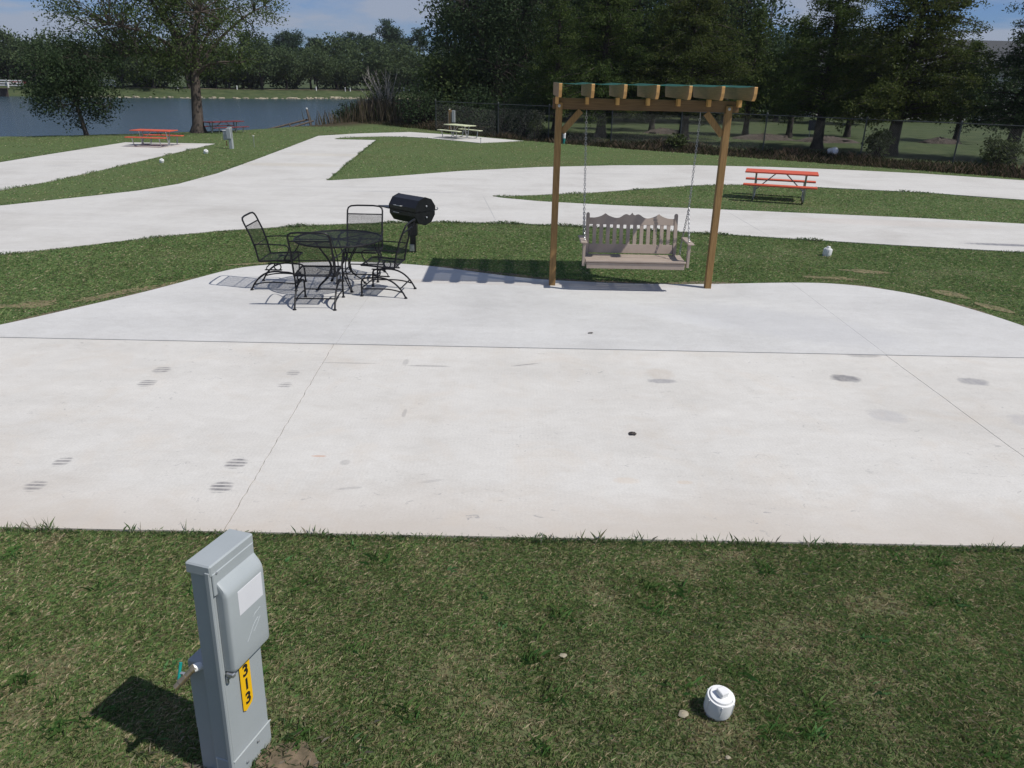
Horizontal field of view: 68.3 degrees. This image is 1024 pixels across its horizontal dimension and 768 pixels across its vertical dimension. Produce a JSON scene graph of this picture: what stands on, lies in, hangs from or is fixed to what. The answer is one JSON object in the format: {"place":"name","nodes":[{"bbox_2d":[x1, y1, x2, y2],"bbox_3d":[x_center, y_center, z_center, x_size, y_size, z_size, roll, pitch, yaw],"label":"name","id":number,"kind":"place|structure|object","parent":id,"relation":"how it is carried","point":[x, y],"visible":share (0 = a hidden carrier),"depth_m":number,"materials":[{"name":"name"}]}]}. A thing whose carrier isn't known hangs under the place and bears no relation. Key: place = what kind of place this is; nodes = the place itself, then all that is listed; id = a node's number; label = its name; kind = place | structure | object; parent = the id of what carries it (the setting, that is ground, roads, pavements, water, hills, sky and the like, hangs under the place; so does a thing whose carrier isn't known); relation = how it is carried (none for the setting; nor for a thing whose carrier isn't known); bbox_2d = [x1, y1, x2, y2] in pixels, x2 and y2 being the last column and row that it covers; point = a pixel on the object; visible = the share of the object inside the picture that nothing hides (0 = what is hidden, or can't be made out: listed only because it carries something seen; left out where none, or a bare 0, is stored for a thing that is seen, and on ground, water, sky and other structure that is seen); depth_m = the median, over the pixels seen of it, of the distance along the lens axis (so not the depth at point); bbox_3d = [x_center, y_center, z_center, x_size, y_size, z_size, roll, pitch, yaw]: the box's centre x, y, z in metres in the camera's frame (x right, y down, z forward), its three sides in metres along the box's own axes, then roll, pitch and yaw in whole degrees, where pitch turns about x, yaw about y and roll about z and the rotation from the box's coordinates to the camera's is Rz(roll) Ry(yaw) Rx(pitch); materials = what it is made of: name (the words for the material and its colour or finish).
{"place":"outdoors","nodes":[
{"label":"outdoors","id":0,"kind":"place"},
{"bbox_2d":[0,96,501,136],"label":"lake","id":1,"kind":"structure","parent":0,"point":[163,113],"depth_m":68.83,"materials":[{"name":"blue liquid"}]},
{"bbox_2d":[302,94,490,125],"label":"reeds","id":2,"kind":"object","parent":1,"relation":"on","point":[367,110],"visible":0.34,"depth_m":48.16,"materials":[{"name":"green plant"}]},
{"bbox_2d":[0,69,1023,767],"bbox_3d":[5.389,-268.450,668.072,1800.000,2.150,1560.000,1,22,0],"label":"lawn","id":3,"kind":"structure","parent":0,"point":[800,127],"depth_m":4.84,"materials":[{"name":"green plant"}]},
{"bbox_2d":[0,25,32,84],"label":"lakeside oak","id":4,"kind":"object","parent":3,"relation":"on","point":[4,42],"visible":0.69,"depth_m":108.57,"materials":[{"name":"green plant"}]},
{"bbox_2d":[0,36,37,84],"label":"woodland tree","id":5,"kind":"object","parent":3,"relation":"on","point":[13,76],"visible":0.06,"depth_m":115.82,"materials":[{"name":"green plant"}]},
{"bbox_2d":[4,27,79,74],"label":"lakeside oak","id":6,"kind":"object","parent":3,"relation":"on","point":[43,35],"visible":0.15,"depth_m":107.76,"materials":[{"name":"green plant"}]},
{"bbox_2d":[0,23,134,134],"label":"young tree","id":7,"kind":"object","parent":3,"relation":"on","point":[56,69],"visible":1,"depth_m":33.22,"materials":[{"name":"green plant"}]},
{"bbox_2d":[0,142,212,190],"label":"trailer pad","id":8,"kind":"object","parent":3,"relation":"on","point":[40,169],"visible":0.67,"depth_m":24.88,"materials":[{"name":"concrete"}]},
{"bbox_2d":[124,129,183,146],"bbox_3d":[-14.354,-9.902,30.369,1.638,0.600,1.565,3,22,6],"label":"picnic table","id":9,"kind":"object","parent":8,"relation":"on","point":[154,130],"visible":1,"depth_m":30.27,"materials":[{"name":"red wood"}]},
{"bbox_2d":[93,36,148,87],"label":"lakeside oak","id":10,"kind":"object","parent":3,"relation":"on","point":[121,70],"visible":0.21,"depth_m":109.63,"materials":[{"name":"green plant"}]},
{"bbox_2d":[93,24,159,86],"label":"lakeside oak","id":11,"kind":"object","parent":3,"relation":"on","point":[125,40],"visible":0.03,"depth_m":116.99,"materials":[{"name":"green plant"}]},
{"bbox_2d":[113,38,181,87],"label":"woodland tree","id":12,"kind":"object","parent":3,"relation":"on","point":[147,85],"visible":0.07,"depth_m":118.68,"materials":[{"name":"green plant"}]},
{"bbox_2d":[120,48,181,87],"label":"lakeside oak","id":13,"kind":"object","parent":3,"relation":"on","point":[149,74],"visible":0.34,"depth_m":110.20,"materials":[{"name":"green plant"}]},
{"bbox_2d":[31,0,289,132],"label":"shade oak","id":14,"kind":"object","parent":3,"relation":"on","point":[194,65],"visible":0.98,"depth_m":35.11,"materials":[{"name":"green plant"}]},
{"bbox_2d":[159,33,215,87],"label":"lakeside oak","id":15,"kind":"object","parent":3,"relation":"on","point":[188,85],"visible":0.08,"depth_m":113.47,"materials":[{"name":"green plant"}]},
{"bbox_2d":[178,43,234,87],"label":"woodland tree","id":16,"kind":"object","parent":3,"relation":"on","point":[205,82],"visible":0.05,"depth_m":122.93,"materials":[{"name":"green plant"}]},
{"bbox_2d":[204,120,248,133],"bbox_3d":[-14.494,-12.881,37.958,1.565,0.615,1.944,18,27,35],"label":"picnic table","id":17,"kind":"object","parent":3,"relation":"on","point":[219,122],"visible":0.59,"depth_m":37.73,"materials":[{"name":"red paint"}]},
{"bbox_2d":[222,127,233,148],"bbox_3d":[-11.294,-9.762,29.978,0.385,0.840,0.240,3,22,6],"label":"utility pedestal","id":18,"kind":"object","parent":3,"relation":"on","point":[227,134],"visible":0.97,"depth_m":29.91,"materials":[{"name":"grey metal"}]},
{"bbox_2d":[206,39,250,88],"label":"lakeside oak","id":19,"kind":"object","parent":3,"relation":"on","point":[230,76],"visible":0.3,"depth_m":115.84,"materials":[{"name":"green plant"}]},
{"bbox_2d":[222,42,266,88],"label":"lakeside oak","id":20,"kind":"object","parent":3,"relation":"on","point":[248,78],"visible":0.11,"depth_m":120.51,"materials":[{"name":"green plant"}]},
{"bbox_2d":[221,58,268,88],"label":"woodland tree","id":21,"kind":"object","parent":3,"relation":"on","point":[245,84],"visible":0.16,"depth_m":123.98,"materials":[{"name":"green plant"}]},
{"bbox_2d":[91,95,399,98],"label":"riprap","id":22,"kind":"object","parent":3,"relation":"on","point":[257,98],"visible":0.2,"depth_m":113.83,"materials":[{"name":"beige stone"}]},
{"bbox_2d":[226,37,296,88],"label":"lakeside oak","id":23,"kind":"object","parent":3,"relation":"on","point":[265,71],"visible":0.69,"depth_m":116.32,"materials":[{"name":"green plant"}]},
{"bbox_2d":[274,29,292,47],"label":"pine tree","id":24,"kind":"object","parent":3,"relation":"on","point":[280,34],"visible":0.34,"depth_m":171.49,"materials":[{"name":"green plant"}]},
{"bbox_2d":[261,45,309,89],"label":"lakeside oak","id":25,"kind":"object","parent":3,"relation":"on","point":[290,60],"visible":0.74,"depth_m":118.97,"materials":[{"name":"green plant"}]},
{"bbox_2d":[261,41,312,88],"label":"woodland tree","id":26,"kind":"object","parent":3,"relation":"on","point":[292,85],"visible":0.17,"depth_m":124.03,"materials":[{"name":"green plant"}]},
{"bbox_2d":[267,108,313,128],"bbox_3d":[-12.993,-15.318,43.832,3.209,1.287,0.909,-18,29,-38],"label":"broken dock","id":27,"kind":"object","parent":3,"relation":"on","point":[308,120],"visible":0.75,"depth_m":44.46,"materials":[{"name":"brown wood"}]},
{"bbox_2d":[278,29,304,81],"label":"pine tree","id":28,"kind":"object","parent":3,"relation":"on","point":[295,38],"visible":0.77,"depth_m":167.95,"materials":[{"name":"green plant"}]},
{"bbox_2d":[291,46,329,88],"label":"lakeside oak","id":29,"kind":"object","parent":3,"relation":"on","point":[311,66],"visible":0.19,"depth_m":124.01,"materials":[{"name":"green plant"}]},
{"bbox_2d":[298,46,339,89],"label":"lakeside oak","id":30,"kind":"object","parent":3,"relation":"on","point":[319,67],"visible":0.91,"depth_m":121.45,"materials":[{"name":"green plant"}]},
{"bbox_2d":[303,31,366,88],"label":"lakeside oak","id":31,"kind":"object","parent":3,"relation":"on","point":[339,47],"visible":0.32,"depth_m":128.66,"materials":[{"name":"green plant"}]},
{"bbox_2d":[314,73,363,88],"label":"woodland tree","id":32,"kind":"object","parent":3,"relation":"on","point":[327,85],"visible":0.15,"depth_m":134.52,"materials":[{"name":"green plant"}]},
{"bbox_2d":[316,51,371,89],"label":"lakeside oak","id":33,"kind":"object","parent":3,"relation":"on","point":[345,72],"visible":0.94,"depth_m":123.57,"materials":[{"name":"green plant"}]},
{"bbox_2d":[332,96,362,120],"bbox_3d":[-10.678,-17.595,49.239,2.064,2.200,1.917,1,22,0],"label":"shrub","id":34,"kind":"object","parent":3,"relation":"on","point":[341,111],"visible":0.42,"depth_m":48.93,"materials":[{"name":"green plant"}]},
{"bbox_2d":[343,31,363,82],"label":"pine tree","id":35,"kind":"object","parent":3,"relation":"on","point":[353,36],"visible":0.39,"depth_m":169.26,"materials":[{"name":"green plant"}]},
{"bbox_2d":[345,36,398,88],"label":"lakeside oak","id":36,"kind":"object","parent":3,"relation":"on","point":[377,61],"visible":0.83,"depth_m":125.62,"materials":[{"name":"green plant"}]},
{"bbox_2d":[362,34,383,53],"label":"pine tree","id":37,"kind":"object","parent":3,"relation":"on","point":[372,36],"visible":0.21,"depth_m":170.67,"materials":[{"name":"green plant"}]},
{"bbox_2d":[360,72,395,88],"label":"woodland tree","id":38,"kind":"object","parent":3,"relation":"on","point":[365,82],"visible":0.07,"depth_m":136.33,"materials":[{"name":"green plant"}]},
{"bbox_2d":[358,67,404,105],"bbox_3d":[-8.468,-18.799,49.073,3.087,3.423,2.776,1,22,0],"label":"dead shrub","id":39,"kind":"object","parent":3,"relation":"on","point":[387,90],"visible":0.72,"depth_m":48.79,"materials":[{"name":"plant"}]},
{"bbox_2d":[373,18,398,45],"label":"pine tree","id":40,"kind":"object","parent":3,"relation":"on","point":[385,27],"visible":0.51,"depth_m":171.64,"materials":[{"name":"green plant"}]},
{"bbox_2d":[383,25,405,80],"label":"pine tree","id":41,"kind":"object","parent":3,"relation":"on","point":[395,35],"visible":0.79,"depth_m":169.93,"materials":[{"name":"green plant"}]},
{"bbox_2d":[381,39,419,89],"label":"lakeside oak","id":42,"kind":"object","parent":3,"relation":"on","point":[393,50],"visible":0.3,"depth_m":129.52,"materials":[{"name":"green plant"}]},
{"bbox_2d":[372,39,428,89],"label":"lakeside oak","id":43,"kind":"object","parent":3,"relation":"on","point":[401,56],"visible":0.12,"depth_m":131.75,"materials":[{"name":"green plant"}]},
{"bbox_2d":[379,193,437,252],"bbox_3d":[-1.844,-2.787,13.147,1.062,1.015,0.535,17,27,34],"label":"barrel grill","id":44,"kind":"object","parent":3,"relation":"on","point":[408,208],"visible":0.89,"depth_m":12.84,"materials":[{"name":"black metal"}]},
{"bbox_2d":[390,50,440,90],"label":"lakeside oak","id":45,"kind":"object","parent":3,"relation":"on","point":[410,70],"visible":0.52,"depth_m":126.20,"materials":[{"name":"green plant"}]},
{"bbox_2d":[409,26,430,52],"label":"pine tree","id":46,"kind":"object","parent":3,"relation":"on","point":[418,34],"visible":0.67,"depth_m":172.27,"materials":[{"name":"green plant"}]},
{"bbox_2d":[394,76,450,123],"bbox_3d":[-5.192,-16.535,44.781,3.533,3.225,3.861,1,22,0],"label":"shrub","id":47,"kind":"object","parent":3,"relation":"on","point":[424,112],"visible":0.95,"depth_m":44.46,"materials":[{"name":"green plant"}]},
{"bbox_2d":[408,50,490,121],"bbox_3d":[-3.765,-18.037,46.245,5.218,4.706,4.497,1,22,0],"label":"bushy tree","id":48,"kind":"object","parent":3,"relation":"on","point":[437,74],"visible":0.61,"depth_m":45.47,"materials":[{"name":"green plant"}]},
{"bbox_2d":[448,109,454,129],"bbox_3d":[-3.347,-14.602,41.796,0.398,1.165,0.220,4,22,7],"label":"meter post","id":49,"kind":"object","parent":3,"relation":"on","point":[452,114],"visible":0.78,"depth_m":41.67,"materials":[{"name":"grey wood"}]},
{"bbox_2d":[445,78,503,127],"bbox_3d":[-2.153,-16.094,43.791,3.481,3.112,3.627,1,22,0],"label":"shrub","id":50,"kind":"object","parent":3,"relation":"on","point":[472,111],"visible":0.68,"depth_m":43.43,"materials":[{"name":"green plant"}]},
{"bbox_2d":[414,0,536,110],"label":"background tree","id":51,"kind":"object","parent":3,"relation":"on","point":[426,27],"visible":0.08,"depth_m":56.36,"materials":[{"name":"green plant"}]},
{"bbox_2d":[418,0,574,124],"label":"evergreen tree","id":52,"kind":"object","parent":3,"relation":"on","point":[469,19],"visible":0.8,"depth_m":44.85,"materials":[{"name":"green plant"}]},
{"bbox_2d":[475,89,527,133],"bbox_3d":[-0.407,-14.954,41.953,3.504,2.722,3.328,1,22,0],"label":"shrub","id":53,"kind":"object","parent":3,"relation":"on","point":[501,118],"visible":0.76,"depth_m":41.78,"materials":[{"name":"green plant"}]},
{"bbox_2d":[0,262,1014,312],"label":"dry grass patches","id":54,"kind":"object","parent":3,"relation":"on","point":[943,292],"visible":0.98,"depth_m":10.68,"materials":[{"name":"beige plant"}]},
{"bbox_2d":[0,338,1023,548],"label":"parking pad","id":55,"kind":"object","parent":3,"relation":"on","point":[428,441],"visible":0.98,"depth_m":6.41,"materials":[{"name":"beige concrete"}]},
{"bbox_2d":[500,93,551,134],"bbox_3d":[0.732,-14.389,40.719,2.856,2.660,2.716,22,30,41],"label":"shrub","id":56,"kind":"object","parent":3,"relation":"on","point":[525,119],"visible":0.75,"depth_m":40.51,"materials":[{"name":"green plant"}]},
{"bbox_2d":[527,109,544,138],"bbox_3d":[1.229,-13.403,39.213,0.968,1.682,1.178,1,22,0],"label":"shrub","id":57,"kind":"object","parent":3,"relation":"on","point":[536,117],"visible":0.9,"depth_m":39.15,"materials":[{"name":"green plant"}]},
{"bbox_2d":[498,0,595,131],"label":"cypress tree","id":58,"kind":"object","parent":3,"relation":"on","point":[553,57],"visible":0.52,"depth_m":41.38,"materials":[{"name":"green plant"}]},
{"bbox_2d":[493,0,650,119],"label":"background tree","id":59,"kind":"object","parent":3,"relation":"on","point":[573,3],"visible":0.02,"depth_m":51.34,"materials":[{"name":"green plant"}]},
{"bbox_2d":[530,0,676,136],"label":"cypress tree","id":60,"kind":"object","parent":3,"relation":"on","point":[602,68],"visible":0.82,"depth_m":37.47,"materials":[{"name":"green plant"}]},
{"bbox_2d":[593,0,726,122],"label":"background tree","id":61,"kind":"object","parent":3,"relation":"on","point":[649,5],"visible":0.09,"depth_m":49.41,"materials":[{"name":"green plant"}]},
{"bbox_2d":[625,4,694,130],"bbox_3d":[8.004,-18.147,43.859,5.014,7.252,4.808,-6,23,-17],"label":"young cypress","id":62,"kind":"object","parent":3,"relation":"on","point":[651,125],"visible":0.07,"depth_m":42.87,"materials":[{"name":"green plant"}]},
{"bbox_2d":[646,127,678,133],"bbox_3d":[8.532,-14.512,43.249,2.759,0.341,1.501,1,22,0],"label":"mulch mound","id":63,"kind":"object","parent":3,"relation":"on","point":[661,130],"visible":0.79,"depth_m":42.92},
{"bbox_2d":[665,132,687,150],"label":"shrub","id":64,"kind":"object","parent":3,"relation":"on","point":[676,141],"visible":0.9,"depth_m":34.74,"materials":[{"name":"green plant"}]},
{"bbox_2d":[357,118,1023,178],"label":"weeds","id":65,"kind":"object","parent":3,"relation":"on","point":[797,154],"visible":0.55,"depth_m":32.53,"materials":[{"name":"green plant"}]},
{"bbox_2d":[618,0,768,139],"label":"cypress tree","id":66,"kind":"object","parent":3,"relation":"on","point":[677,67],"visible":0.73,"depth_m":36.77,"materials":[{"name":"green plant"}]},
{"bbox_2d":[704,685,734,720],"bbox_3d":[1.015,1.600,3.731,0.137,0.256,0.143,5,28,-2],"label":"sewer cleanout","id":67,"kind":"object","parent":3,"relation":"on","point":[719,702],"visible":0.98,"depth_m":3.67,"materials":[{"name":"white plastic"}]},
{"bbox_2d":[435,99,1023,165],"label":"chain link fence","id":68,"kind":"object","parent":3,"relation":"on","point":[682,116],"visible":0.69,"depth_m":32.98,"materials":[{"name":"metal"}]},
{"bbox_2d":[687,0,800,122],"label":"background tree","id":69,"kind":"object","parent":3,"relation":"on","point":[749,8],"visible":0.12,"depth_m":50.45,"materials":[{"name":"green plant"}]},
{"bbox_2d":[723,68,779,117],"bbox_3d":[19.192,-24.553,62.668,9.496,7.054,10.041,7,23,15],"label":"bush","id":70,"kind":"object","parent":3,"relation":"on","point":[753,111],"visible":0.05,"depth_m":63.29,"materials":[{"name":"green plant"}]},
{"bbox_2d":[714,3,798,135],"bbox_3d":[13.510,-16.946,41.428,4.693,7.068,5.043,1,22,0],"label":"young cypress","id":71,"kind":"object","parent":3,"relation":"on","point":[756,30],"visible":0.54,"depth_m":40.75,"materials":[{"name":"green plant"}]},
{"bbox_2d":[730,133,795,140],"bbox_3d":[13.465,-13.296,40.509,3.631,0.344,2.093,1,22,0],"label":"mulch mound","id":72,"kind":"object","parent":3,"relation":"on","point":[774,136],"visible":0.87,"depth_m":40.09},
{"bbox_2d":[743,168,818,202],"bbox_3d":[7.036,-5.218,19.847,1.800,0.712,1.565,8,23,17],"label":"picnic table","id":73,"kind":"object","parent":3,"relation":"on","point":[806,174],"visible":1,"depth_m":19.58,"materials":[{"name":"red wood"}]},
{"bbox_2d":[752,11,821,121],"bbox_3d":[20.337,-23.843,57.123,7.050,7.902,6.308,-17,28,-37],"label":"background tree","id":74,"kind":"object","parent":3,"relation":"on","point":[775,118],"visible":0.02,"depth_m":55.94,"materials":[{"name":"green plant"}]},
{"bbox_2d":[753,15,826,137],"bbox_3d":[15.377,-16.434,40.911,4.537,6.581,5.566,1,22,0],"label":"young cypress","id":75,"kind":"object","parent":3,"relation":"on","point":[789,132],"visible":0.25,"depth_m":40.27,"materials":[{"name":"green plant"}]},
{"bbox_2d":[796,136,858,142],"bbox_3d":[16.436,-12.811,39.482,3.702,0.333,2.060,1,22,0],"label":"mulch mound","id":76,"kind":"object","parent":3,"relation":"on","point":[831,139],"visible":0.64,"depth_m":39.16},
{"bbox_2d":[757,0,898,148],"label":"cypress tree","id":77,"kind":"object","parent":3,"relation":"on","point":[811,76],"visible":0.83,"depth_m":33.77,"materials":[{"name":"green plant"}]},
{"bbox_2d":[818,49,875,136],"bbox_3d":[19.259,-16.293,42.574,4.818,5.208,4.192,1,22,0],"label":"young cypress","id":78,"kind":"object","parent":3,"relation":"on","point":[847,128],"visible":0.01,"depth_m":42.97,"materials":[{"name":"green plant"}]},
{"bbox_2d":[819,14,895,124],"bbox_3d":[25.609,-22.863,55.303,6.105,7.648,6.822,8,23,17],"label":"background tree","id":79,"kind":"object","parent":3,"relation":"on","point":[864,42],"visible":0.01,"depth_m":53.96,"materials":[{"name":"green plant"}]},
{"bbox_2d":[861,126,895,157],"bbox_3d":[15.331,-10.061,31.553,1.217,1.391,1.274,-6,23,-16],"label":"shrub","id":80,"kind":"object","parent":3,"relation":"on","point":[882,143],"visible":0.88,"depth_m":31.42,"materials":[{"name":"green plant"}]},
{"bbox_2d":[812,0,1002,155],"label":"cypress tree","id":81,"kind":"object","parent":3,"relation":"on","point":[899,93],"visible":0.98,"depth_m":30.89,"materials":[{"name":"green plant"}]},
{"bbox_2d":[808,37,1023,119],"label":"house","id":82,"kind":"structure","parent":3,"relation":"on","point":[999,44],"depth_m":67.30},
{"bbox_2d":[918,137,961,143],"bbox_3d":[22.773,-12.944,40.085,2.528,0.359,1.232,7,23,13],"label":"mulch mound","id":83,"kind":"object","parent":3,"relation":"on","point":[942,141],"visible":0.86,"depth_m":39.88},
{"bbox_2d":[917,37,1006,141],"bbox_3d":[24.271,-15.517,40.428,5.297,5.579,4.618,19,28,37],"label":"young cypress","id":84,"kind":"object","parent":3,"relation":"on","point":[978,46],"visible":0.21,"depth_m":39.51,"materials":[{"name":"green plant"}]},
{"bbox_2d":[948,1,1023,161],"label":"cypress tree","id":85,"kind":"object","parent":3,"relation":"on","point":[1014,104],"visible":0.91,"depth_m":30.16,"materials":[{"name":"green plant"}]},
{"bbox_2d":[974,131,1023,165],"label":"shrub","id":86,"kind":"object","parent":3,"relation":"on","point":[992,154],"visible":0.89,"depth_m":29.05,"materials":[{"name":"green plant"}]},
{"bbox_2d":[0,262,1023,357],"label":"patio","id":87,"kind":"structure","parent":0,"point":[445,307],"depth_m":9.74,"materials":[{"name":"concrete"}]},
{"bbox_2d":[241,212,306,290],"bbox_3d":[-3.370,-1.897,10.734,0.700,1.027,0.627,1,22,0],"label":"patio chair","id":88,"kind":"object","parent":87,"relation":"on","point":[285,260],"visible":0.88,"depth_m":10.65,"materials":[{"name":"black metal"}]},
{"bbox_2d":[286,232,344,310],"bbox_3d":[-2.567,-1.550,9.923,0.627,1.027,0.699,0,22,-2],"label":"patio chair","id":89,"kind":"object","parent":87,"relation":"on","point":[315,274],"visible":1,"depth_m":9.78,"materials":[{"name":"black metal"}]},
{"bbox_2d":[293,229,382,292],"bbox_3d":[-2.441,-1.723,10.723,1.227,0.715,1.227,1,22,0],"label":"patio table","id":90,"kind":"object","parent":87,"relation":"on","point":[356,244],"visible":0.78,"depth_m":10.63,"materials":[{"name":"black metal"}]},
{"bbox_2d":[338,204,385,282],"bbox_3d":[-2.238,-2.115,11.324,0.627,1.027,0.700,1,22,0],"label":"patio chair","id":91,"kind":"object","parent":87,"relation":"on","point":[370,247],"visible":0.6,"depth_m":11.44,"materials":[{"name":"black metal"}]},
{"bbox_2d":[360,218,416,298],"bbox_3d":[-1.718,-1.771,10.508,0.699,1.027,0.627,4,22,6],"label":"patio chair","id":92,"kind":"object","parent":87,"relation":"on","point":[381,268],"visible":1,"depth_m":10.44,"materials":[{"name":"black metal"}]},
{"bbox_2d":[549,82,757,288],"bbox_3d":[1.813,-2.794,10.845,2.550,2.821,1.680,1,22,0],"label":"pergola","id":93,"kind":"object","parent":87,"relation":"on","point":[651,92],"visible":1,"depth_m":10.33,"materials":[{"name":"brown wood"}]},
{"bbox_2d":[578,110,700,269],"bbox_3d":[1.785,-2.741,10.654,1.605,2.150,0.606,1,22,0],"label":"porch swing","id":94,"kind":"object","parent":93,"relation":"hanging from","point":[673,261],"visible":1,"depth_m":11.06,"materials":[{"name":"wood"}]},
{"bbox_2d":[0,132,1023,253],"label":"road","id":95,"kind":"structure","parent":0,"point":[291,185],"depth_m":17.92,"materials":[{"name":"concrete"}]},
{"bbox_2d":[437,124,482,138],"bbox_3d":[-2.553,-12.356,36.940,1.565,0.615,1.620,-18,29,-39],"label":"picnic table","id":96,"kind":"object","parent":95,"relation":"on","point":[462,126],"visible":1,"depth_m":36.79,"materials":[{"name":"beige paint"}]},
{"bbox_2d":[0,0,1023,55],"label":"sky","id":97,"kind":"structure","parent":0,"point":[313,17],"materials":[{"name":"blue"}]},
{"bbox_2d":[9,261,1023,767],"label":"bare soil","id":98,"kind":"structure","parent":0,"point":[299,759],"depth_m":3.46,"materials":[{"name":"brown soil"}]},
{"bbox_2d":[173,529,270,767],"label":"utility pedestal","id":99,"kind":"object","parent":98,"relation":"on","point":[224,672],"visible":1,"depth_m":3.15,"materials":[{"name":"metal"}]},
{"bbox_2d":[216,553,268,671],"bbox_3d":[-1.115,0.947,3.147,0.055,0.435,0.243,8,20,16],"label":"door","id":100,"kind":"structure","parent":99,"relation":"in","point":[240,598],"depth_m":3.10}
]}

